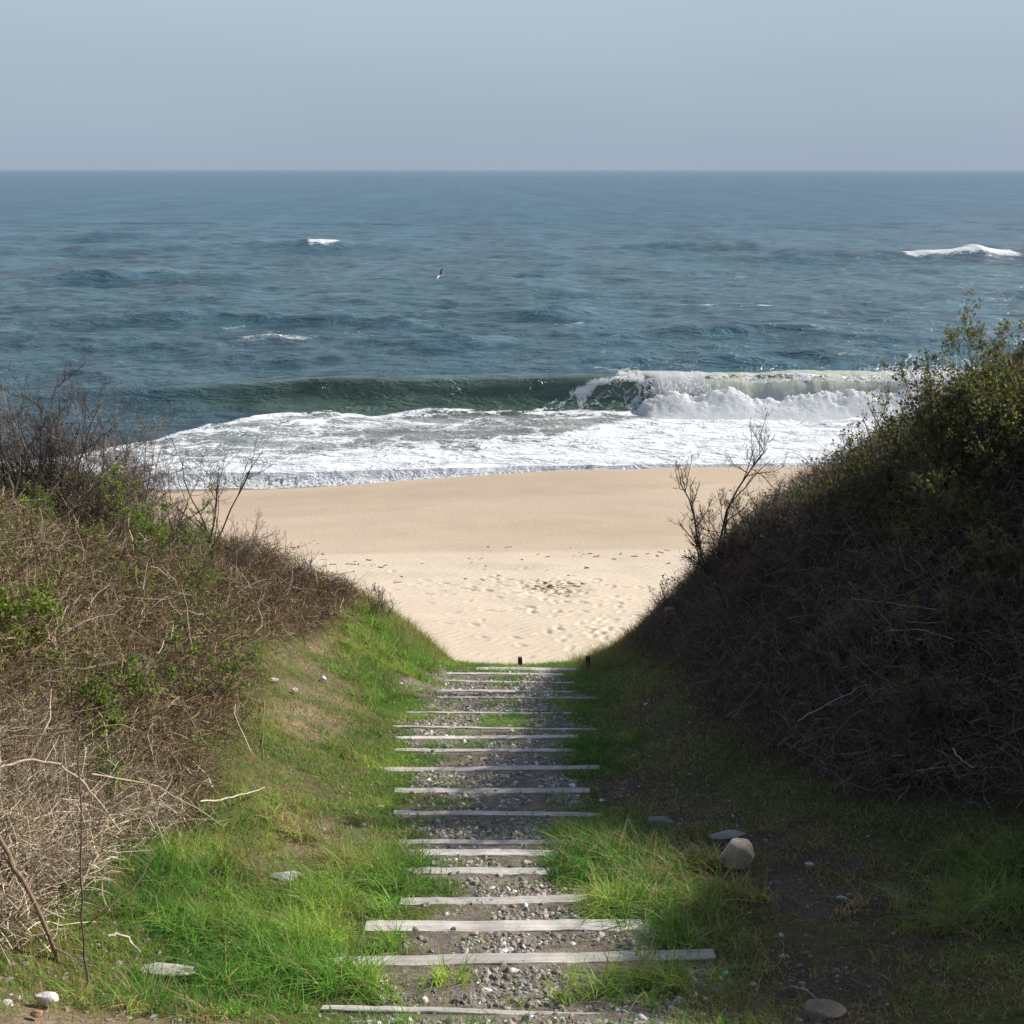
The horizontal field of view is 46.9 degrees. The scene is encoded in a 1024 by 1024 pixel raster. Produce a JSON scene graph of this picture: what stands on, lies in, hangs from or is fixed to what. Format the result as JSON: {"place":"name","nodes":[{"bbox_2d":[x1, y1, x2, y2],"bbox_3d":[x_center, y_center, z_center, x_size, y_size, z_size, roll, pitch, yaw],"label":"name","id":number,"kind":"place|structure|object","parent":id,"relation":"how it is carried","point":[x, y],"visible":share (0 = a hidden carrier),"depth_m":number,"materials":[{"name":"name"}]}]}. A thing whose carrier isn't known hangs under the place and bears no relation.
{"place":"outdoors","nodes":[
{"label":"outdoors","id":0,"kind":"place"},
{"bbox_2d":[104,466,829,664],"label":"beach","id":1,"kind":"structure","parent":0,"point":[442,530],"depth_m":32.97,"materials":[{"name":"beige sand"}]},
{"bbox_2d":[252,542,693,594],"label":"seaweed litter","id":2,"kind":"object","parent":1,"relation":"on","point":[550,586],"visible":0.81,"depth_m":29.14,"materials":[{"name":"brown plant"}]},
{"bbox_2d":[0,170,1023,490],"bbox_3d":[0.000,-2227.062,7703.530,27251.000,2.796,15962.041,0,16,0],"label":"water","id":3,"kind":"structure","parent":0,"point":[326,324],"depth_m":100.38,"materials":[{"name":"blue liquid"}]},
{"bbox_2d":[144,466,624,488],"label":"sea froth","id":4,"kind":"object","parent":3,"relation":"on","point":[299,483],"visible":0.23,"depth_m":42.50,"materials":[{"name":"white liquid"}]},
{"bbox_2d":[616,356,987,423],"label":"breaking wave","id":5,"kind":"object","parent":3,"relation":"on","point":[831,395],"visible":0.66,"depth_m":55.65,"materials":[{"name":"white liquid"}]},
{"bbox_2d":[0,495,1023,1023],"bbox_3d":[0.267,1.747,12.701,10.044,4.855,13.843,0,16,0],"label":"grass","id":6,"kind":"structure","parent":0,"point":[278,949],"depth_m":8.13,"materials":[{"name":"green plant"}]},
{"bbox_2d":[0,491,1023,1023],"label":"ground","id":7,"kind":"structure","parent":0,"point":[824,937],"depth_m":8.89,"materials":[{"name":"soil"}]},
{"bbox_2d":[0,578,63,688],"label":"leafy bush","id":8,"kind":"object","parent":7,"relation":"on","point":[18,610],"visible":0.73,"depth_m":9.10,"materials":[{"name":"green plant"}]},
{"bbox_2d":[30,1010,42,1017],"bbox_3d":[-2.352,2.473,5.824,0.064,0.030,0.043,6,17,19],"label":"stone","id":9,"kind":"object","parent":7,"relation":"on","point":[36,1013],"visible":1,"depth_m":5.81,"materials":[{"name":"stone"}]},
{"bbox_2d":[0,835,81,964],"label":"bare branch","id":10,"kind":"object","parent":7,"relation":"on","point":[15,871],"visible":0.93,"depth_m":6.51,"materials":[{"name":"brown plant"}]},
{"bbox_2d":[33,991,58,1005],"bbox_3d":[-2.377,2.492,6.041,0.131,0.065,0.069,7,18,22],"label":"stone","id":11,"kind":"object","parent":7,"relation":"on","point":[43,998],"visible":0.98,"depth_m":6.02,"materials":[{"name":"stone"}]},
{"bbox_2d":[0,463,94,560],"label":"leafy bush","id":12,"kind":"object","parent":7,"relation":"on","point":[49,501],"visible":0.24,"depth_m":12.70,"materials":[{"name":"green plant"}]},
{"bbox_2d":[0,735,122,851],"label":"bare branch","id":13,"kind":"object","parent":7,"relation":"on","point":[65,770],"visible":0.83,"depth_m":7.70,"materials":[{"name":"beige plant"}]},
{"bbox_2d":[2,400,166,531],"bbox_3d":[-5.402,-0.379,15.358,2.213,2.214,2.318,0,16,0],"label":"bare shrub","id":14,"kind":"object","parent":7,"relation":"on","point":[86,478],"visible":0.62,"depth_m":15.03,"materials":[{"name":"brown plant"}]},
{"bbox_2d":[0,360,172,520],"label":"bare shrub","id":15,"kind":"object","parent":7,"relation":"on","point":[17,434],"visible":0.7,"depth_m":14.88,"materials":[{"name":"brown plant"}]},
{"bbox_2d":[0,354,186,528],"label":"bare shrub","id":16,"kind":"object","parent":7,"relation":"on","point":[42,461],"visible":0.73,"depth_m":14.84,"materials":[{"name":"brown plant"}]},
{"bbox_2d":[66,717,130,799],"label":"leafy bush","id":17,"kind":"object","parent":7,"relation":"on","point":[102,730],"visible":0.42,"depth_m":8.47,"materials":[{"name":"green plant"}]},
{"bbox_2d":[68,735,135,992],"bbox_3d":[-2.267,1.880,6.488,0.300,1.302,0.806,-4,17,-14],"label":"bare branch","id":18,"kind":"object","parent":7,"relation":"on","point":[83,932],"visible":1,"depth_m":6.33,"materials":[{"name":"brown plant"}]},
{"bbox_2d":[61,652,159,710],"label":"leafy bush","id":19,"kind":"object","parent":7,"relation":"on","point":[134,659],"visible":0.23,"depth_m":9.69,"materials":[{"name":"green plant"}]},
{"bbox_2d":[5,461,216,601],"bbox_3d":[-5.602,0.129,15.659,2.583,2.744,8.722,-6,17,-21],"label":"leafy bush","id":20,"kind":"object","parent":7,"relation":"on","point":[138,516],"visible":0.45,"depth_m":12.92,"materials":[{"name":"green plant"}]},
{"bbox_2d":[71,662,163,745],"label":"leafy bush","id":21,"kind":"object","parent":7,"relation":"on","point":[101,696],"visible":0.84,"depth_m":8.93,"materials":[{"name":"green plant"}]},
{"bbox_2d":[23,401,212,548],"bbox_3d":[-5.230,-0.342,15.732,2.280,2.232,2.429,0,16,0],"label":"bare shrub","id":22,"kind":"object","parent":7,"relation":"on","point":[154,491],"visible":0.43,"depth_m":15.62,"materials":[{"name":"brown plant"}]},
{"bbox_2d":[107,932,140,951],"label":"bare branch","id":23,"kind":"object","parent":7,"relation":"on","point":[122,936],"visible":0.98,"depth_m":6.92,"materials":[{"name":"beige plant"}]},
{"bbox_2d":[98,847,153,912],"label":"bare branch","id":24,"kind":"object","parent":7,"relation":"on","point":[118,899],"visible":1,"depth_m":7.24,"materials":[{"name":"brown plant"}]},
{"bbox_2d":[83,431,232,550],"bbox_3d":[-4.747,-0.155,15.870,1.984,2.128,1.516,3,16,9],"label":"bare shrub","id":25,"kind":"object","parent":7,"relation":"on","point":[173,514],"visible":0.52,"depth_m":15.77,"materials":[{"name":"brown plant"}]},
{"bbox_2d":[90,770,226,825],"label":"bare branch","id":26,"kind":"object","parent":7,"relation":"on","point":[142,782],"visible":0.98,"depth_m":8.44,"materials":[{"name":"beige plant"}]},
{"bbox_2d":[141,962,196,975],"bbox_3d":[-1.977,2.637,6.792,0.342,0.039,0.120,0,16,0],"label":"flat stone","id":27,"kind":"object","parent":7,"relation":"on","point":[163,969],"visible":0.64,"depth_m":6.78,"materials":[{"name":"stone"}]},
{"bbox_2d":[127,511,223,618],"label":"leafy bush","id":28,"kind":"object","parent":7,"relation":"on","point":[200,575],"visible":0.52,"depth_m":13.52,"materials":[{"name":"green plant"}]},
{"bbox_2d":[0,458,372,972],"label":"bramble thicket","id":29,"kind":"object","parent":7,"relation":"on","point":[59,834],"visible":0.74,"depth_m":9.68,"materials":[{"name":"brown plant"}]},
{"bbox_2d":[141,611,262,710],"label":"leafy bush","id":30,"kind":"object","parent":7,"relation":"on","point":[197,649],"visible":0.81,"depth_m":10.99,"materials":[{"name":"green plant"}]},
{"bbox_2d":[147,425,288,587],"bbox_3d":[-3.990,-0.014,15.811,1.974,2.279,1.442,0,16,0],"label":"bare shrub","id":31,"kind":"object","parent":7,"relation":"on","point":[216,500],"visible":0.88,"depth_m":15.82,"materials":[{"name":"brown plant"}]},
{"bbox_2d":[165,507,294,585],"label":"bare shrub","id":32,"kind":"object","parent":7,"relation":"on","point":[243,562],"visible":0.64,"depth_m":15.98,"materials":[{"name":"brown plant"}]},
{"bbox_2d":[200,780,264,808],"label":"bare branch","id":33,"kind":"object","parent":7,"relation":"on","point":[230,797],"visible":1,"depth_m":9.31,"materials":[{"name":"beige plant"}]},
{"bbox_2d":[202,518,271,592],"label":"bare shrub","id":34,"kind":"object","parent":7,"relation":"on","point":[253,547],"visible":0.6,"depth_m":16.03,"materials":[{"name":"brown plant"}]},
{"bbox_2d":[261,700,264,760],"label":"bare branch","id":35,"kind":"object","parent":7,"relation":"on","point":[263,731],"visible":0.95,"depth_m":11.34,"materials":[{"name":"brown plant"}]},
{"bbox_2d":[268,871,302,882],"bbox_3d":[-1.621,2.608,8.431,0.238,0.066,0.122,6,17,20],"label":"flat stone","id":36,"kind":"object","parent":7,"relation":"on","point":[278,874],"visible":0.48,"depth_m":8.41,"materials":[{"name":"stone"}]},
{"bbox_2d":[274,551,317,600],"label":"bare shrub","id":37,"kind":"object","parent":7,"relation":"on","point":[296,573],"visible":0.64,"depth_m":16.30,"materials":[{"name":"brown plant"}]},
{"bbox_2d":[328,573,349,604],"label":"bare shrub","id":38,"kind":"object","parent":7,"relation":"on","point":[345,590],"visible":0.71,"depth_m":16.80,"materials":[{"name":"brown plant"}]},
{"bbox_2d":[339,611,372,636],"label":"bare branch","id":39,"kind":"object","parent":7,"relation":"on","point":[355,621],"visible":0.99,"depth_m":16.05,"materials":[{"name":"brown plant"}]},
{"bbox_2d":[361,582,397,618],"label":"bare shrub","id":40,"kind":"object","parent":7,"relation":"on","point":[378,600],"visible":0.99,"depth_m":17.04,"materials":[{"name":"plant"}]},
{"bbox_2d":[321,1005,602,1014],"bbox_3d":[-0.058,2.809,6.471,1.985,0.171,0.049,1,16,2],"label":"timber step","id":41,"kind":"object","parent":7,"relation":"on","point":[421,1010],"visible":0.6,"depth_m":6.46,"materials":[{"name":"grey wood"}]},
{"bbox_2d":[389,748,572,752],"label":"timber step","id":42,"kind":"object","parent":7,"relation":"on","point":[491,750],"visible":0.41,"depth_m":12.39,"materials":[{"name":"grey wood"}]},
{"bbox_2d":[405,867,557,874],"bbox_3d":[-0.232,2.730,8.751,1.160,0.169,0.100,0,16,0],"label":"timber step","id":43,"kind":"object","parent":7,"relation":"on","point":[487,870],"visible":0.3,"depth_m":8.73,"materials":[{"name":"grey wood"}]},
{"bbox_2d":[410,849,559,856],"bbox_3d":[-0.246,2.713,9.164,1.315,0.169,0.103,0,16,0],"label":"timber step","id":44,"kind":"object","parent":7,"relation":"on","point":[482,852],"visible":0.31,"depth_m":9.14,"materials":[{"name":"grey wood"}]},
{"bbox_2d":[397,734,577,738],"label":"timber step","id":45,"kind":"object","parent":7,"relation":"on","point":[495,737],"visible":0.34,"depth_m":12.99,"materials":[{"name":"grey wood"}]},
{"bbox_2d":[406,711,570,713],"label":"timber step","id":46,"kind":"object","parent":7,"relation":"on","point":[439,712],"visible":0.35,"depth_m":14.29,"materials":[{"name":"grey wood"}]},
{"bbox_2d":[400,839,579,844],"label":"timber step","id":47,"kind":"object","parent":7,"relation":"on","point":[476,842],"visible":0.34,"depth_m":9.39,"materials":[{"name":"grey wood"}]},
{"bbox_2d":[383,765,599,770],"bbox_3d":[-0.207,2.611,11.697,2.165,0.168,0.100,0,16,-1],"label":"timber step","id":48,"kind":"object","parent":7,"relation":"on","point":[525,768],"visible":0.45,"depth_m":11.67,"materials":[{"name":"grey wood"}]},
{"bbox_2d":[394,787,589,792],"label":"timber step","id":49,"kind":"object","parent":7,"relation":"on","point":[511,790],"visible":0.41,"depth_m":10.89,"materials":[{"name":"grey wood"}]},
{"bbox_2d":[393,725,599,729],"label":"timber step","id":50,"kind":"object","parent":7,"relation":"on","point":[455,727],"visible":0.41,"depth_m":13.46,"materials":[{"name":"grey wood"}]},
{"bbox_2d":[393,810,600,816],"bbox_3d":[-0.124,2.670,10.186,1.805,0.173,0.082,0,16,1],"label":"timber step","id":51,"kind":"object","parent":7,"relation":"on","point":[473,813],"visible":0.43,"depth_m":10.16,"materials":[{"name":"grey wood"}]},
{"bbox_2d":[399,894,601,904],"bbox_3d":[-0.071,2.754,8.170,1.412,0.168,0.111,0,16,-1],"label":"timber step","id":52,"kind":"object","parent":7,"relation":"on","point":[506,900],"visible":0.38,"depth_m":8.14,"materials":[{"name":"grey wood"}]},
{"bbox_2d":[447,672,561,674],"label":"timber step","id":53,"kind":"object","parent":7,"relation":"on","point":[475,673],"visible":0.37,"depth_m":16.92,"materials":[{"name":"grey wood"}]},
{"bbox_2d":[364,919,652,931],"bbox_3d":[-0.019,2.770,7.713,1.884,0.169,0.132,0,16,0],"label":"timber step","id":54,"kind":"object","parent":7,"relation":"on","point":[557,925],"visible":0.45,"depth_m":7.69,"materials":[{"name":"grey wood"}]},
{"bbox_2d":[439,689,577,691],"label":"timber step","id":55,"kind":"object","parent":7,"relation":"on","point":[467,690],"visible":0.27,"depth_m":15.67,"materials":[{"name":"grey wood"}]},
{"bbox_2d":[445,680,573,682],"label":"timber step","id":56,"kind":"object","parent":7,"relation":"on","point":[500,681],"visible":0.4,"depth_m":16.34,"materials":[{"name":"grey wood"}]},
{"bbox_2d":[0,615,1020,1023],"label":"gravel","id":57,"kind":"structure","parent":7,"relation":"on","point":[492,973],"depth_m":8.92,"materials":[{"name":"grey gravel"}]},
{"bbox_2d":[0,498,1023,1023],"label":"dry grass","id":58,"kind":"structure","parent":7,"relation":"on","point":[598,652],"depth_m":10.08,"materials":[{"name":"brown plant"}]},
{"bbox_2d":[440,696,593,698],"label":"timber step","id":59,"kind":"object","parent":7,"relation":"on","point":[466,697],"visible":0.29,"depth_m":15.22,"materials":[{"name":"grey wood"}]},
{"bbox_2d":[518,656,521,665],"bbox_3d":[0.123,2.625,17.945,0.073,0.912,0.078,0,16,0],"label":"wooden post","id":60,"kind":"object","parent":7,"relation":"on","point":[519,660],"visible":0.16,"depth_m":17.80,"materials":[{"name":"brown wood"}]},
{"bbox_2d":[334,949,715,965],"bbox_3d":[0.085,2.789,7.204,2.337,0.167,0.112,-1,16,-2],"label":"timber step","id":61,"kind":"object","parent":7,"relation":"on","point":[509,958],"visible":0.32,"depth_m":7.18,"materials":[{"name":"grey wood"}]},
{"bbox_2d":[476,667,577,669],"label":"timber step","id":62,"kind":"object","parent":7,"relation":"on","point":[514,668],"visible":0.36,"depth_m":17.36,"materials":[{"name":"grey wood"}]},
{"bbox_2d":[586,655,589,668],"bbox_3d":[1.120,2.554,17.508,0.071,0.913,0.075,0,16,0],"label":"wooden post","id":63,"kind":"object","parent":7,"relation":"on","point":[588,658],"visible":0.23,"depth_m":17.37,"materials":[{"name":"brown wood"}]},
{"bbox_2d":[647,816,675,827],"bbox_3d":[1.245,2.582,9.843,0.243,0.070,0.133,0,16,0],"label":"flat stone","id":64,"kind":"object","parent":7,"relation":"on","point":[655,820],"visible":0.97,"depth_m":9.81,"materials":[{"name":"stone"}]},
{"bbox_2d":[648,573,692,617],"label":"bare shrub","id":65,"kind":"object","parent":7,"relation":"on","point":[649,587],"visible":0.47,"depth_m":16.86,"materials":[{"name":"brown plant"}]},
{"bbox_2d":[665,606,676,625],"bbox_3d":[2.244,1.792,16.767,0.157,0.914,0.176,0,16,0],"label":"wooden post","id":66,"kind":"object","parent":7,"relation":"on","point":[670,613],"visible":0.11,"depth_m":16.59,"materials":[{"name":"brown wood"}]},
{"bbox_2d":[681,548,715,593],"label":"bare shrub","id":67,"kind":"object","parent":7,"relation":"on","point":[696,565],"visible":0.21,"depth_m":16.56,"materials":[{"name":"brown plant"}]},
{"bbox_2d":[708,829,745,838],"bbox_3d":[1.697,2.556,9.331,0.303,0.051,0.112,0,16,0],"label":"flat stone","id":68,"kind":"object","parent":7,"relation":"on","point":[729,834],"visible":0.96,"depth_m":9.31,"materials":[{"name":"stone"}]},
{"bbox_2d":[665,408,791,591],"bbox_3d":[2.950,0.050,16.044,1.726,2.712,2.000,0,16,0],"label":"bare tree","id":69,"kind":"object","parent":7,"relation":"on","point":[697,540],"visible":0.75,"depth_m":16.12,"materials":[{"name":"brown plant"}]},
{"bbox_2d":[690,486,774,587],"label":"leafy shrub","id":70,"kind":"object","parent":7,"relation":"on","point":[732,524],"visible":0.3,"depth_m":15.64,"materials":[{"name":"green plant"}]},
{"bbox_2d":[717,838,754,869],"bbox_3d":[1.660,2.530,8.748,0.279,0.256,0.193,3,16,9],"label":"boulder","id":71,"kind":"object","parent":7,"relation":"on","point":[738,847],"visible":0.92,"depth_m":8.68,"materials":[{"name":"stone"}]},
{"bbox_2d":[715,467,822,578],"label":"leafy shrub","id":72,"kind":"object","parent":7,"relation":"on","point":[764,505],"visible":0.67,"depth_m":14.92,"materials":[{"name":"green plant"}]},
{"bbox_2d":[790,985,816,998],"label":"bare branch","id":73,"kind":"object","parent":7,"relation":"on","point":[810,993],"visible":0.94,"depth_m":6.64,"materials":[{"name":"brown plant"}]},
{"bbox_2d":[805,862,814,867],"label":"stone","id":74,"kind":"object","parent":7,"relation":"on","point":[809,864],"visible":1,"depth_m":8.63,"materials":[{"name":"stone"}]},
{"bbox_2d":[791,482,838,546],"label":"leafy shrub","id":75,"kind":"object","parent":7,"relation":"on","point":[800,492],"visible":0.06,"depth_m":15.17,"materials":[{"name":"green plant"}]},
{"bbox_2d":[608,341,1023,815],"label":"bramble thicket","id":76,"kind":"object","parent":7,"relation":"on","point":[698,616],"visible":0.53,"depth_m":11.30,"materials":[{"name":"brown plant"}]},
{"bbox_2d":[798,671,867,720],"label":"bare branch","id":77,"kind":"object","parent":76,"relation":"on","point":[829,702],"visible":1,"depth_m":10.06,"materials":[{"name":"grey plant"}]},
{"bbox_2d":[852,598,937,628],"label":"bare branch","id":78,"kind":"object","parent":76,"relation":"on","point":[894,603],"visible":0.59,"depth_m":10.87,"materials":[{"name":"grey plant"}]},
{"bbox_2d":[952,748,974,767],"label":"bare branch","id":79,"kind":"object","parent":76,"relation":"on","point":[961,758],"visible":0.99,"depth_m":8.72,"materials":[{"name":"grey plant"}]},
{"bbox_2d":[804,999,846,1020],"bbox_3d":[1.654,2.631,6.220,0.231,0.058,0.163,0,16,0],"label":"flat stone","id":80,"kind":"object","parent":7,"relation":"on","point":[828,1008],"visible":0.98,"depth_m":6.20,"materials":[{"name":"stone"}]},
{"bbox_2d":[780,424,874,560],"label":"leafy shrub","id":81,"kind":"object","parent":7,"relation":"on","point":[823,497],"visible":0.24,"depth_m":13.89,"materials":[{"name":"green plant"}]},
{"bbox_2d":[822,447,890,538],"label":"leafy shrub","id":82,"kind":"object","parent":7,"relation":"on","point":[843,494],"visible":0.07,"depth_m":13.47,"materials":[{"name":"green plant"}]},
{"bbox_2d":[813,374,951,565],"bbox_3d":[4.241,-0.440,12.709,1.680,2.042,2.468,12,20,35],"label":"leafy shrub","id":83,"kind":"object","parent":7,"relation":"on","point":[883,438],"visible":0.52,"depth_m":12.48,"materials":[{"name":"green plant"}]},
{"bbox_2d":[851,412,966,529],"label":"leafy shrub","id":84,"kind":"object","parent":7,"relation":"on","point":[864,479],"visible":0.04,"depth_m":12.38,"materials":[{"name":"green plant"}]},
{"bbox_2d":[861,643,1023,774],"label":"leafy shrub","id":85,"kind":"object","parent":7,"relation":"on","point":[919,706],"visible":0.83,"depth_m":9.57,"materials":[{"name":"green plant"}]},
{"bbox_2d":[868,328,1023,533],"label":"leafy shrub","id":86,"kind":"object","parent":7,"relation":"on","point":[937,425],"visible":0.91,"depth_m":10.94,"materials":[{"name":"green plant"}]},
{"bbox_2d":[872,535,1023,681],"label":"leafy shrub","id":87,"kind":"object","parent":7,"relation":"on","point":[956,607],"visible":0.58,"depth_m":10.10,"materials":[{"name":"green plant"}]},
{"bbox_2d":[883,629,954,666],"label":"bare branch","id":88,"kind":"object","parent":87,"relation":"attached to","point":[923,630],"visible":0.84,"depth_m":10.21,"materials":[{"name":"brown plant"}]},
{"bbox_2d":[882,432,1023,596],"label":"leafy shrub","id":89,"kind":"object","parent":7,"relation":"on","point":[980,541],"visible":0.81,"depth_m":10.70,"materials":[{"name":"green plant"}]},
{"bbox_2d":[890,381,1021,545],"bbox_3d":[4.550,-0.491,12.114,2.468,1.640,1.580,-11,19,-33],"label":"leafy shrub","id":90,"kind":"object","parent":7,"relation":"on","point":[906,486],"visible":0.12,"depth_m":11.58,"materials":[{"name":"green plant"}]},
{"bbox_2d":[918,288,1023,498],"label":"leafy shrub","id":91,"kind":"object","parent":7,"relation":"on","point":[973,332],"visible":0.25,"depth_m":11.59,"materials":[{"name":"green plant"}]},
{"bbox_2d":[0,0,1023,169],"label":"sky","id":92,"kind":"structure","parent":0,"point":[85,84],"materials":[{"name":"blue"}]}
]}

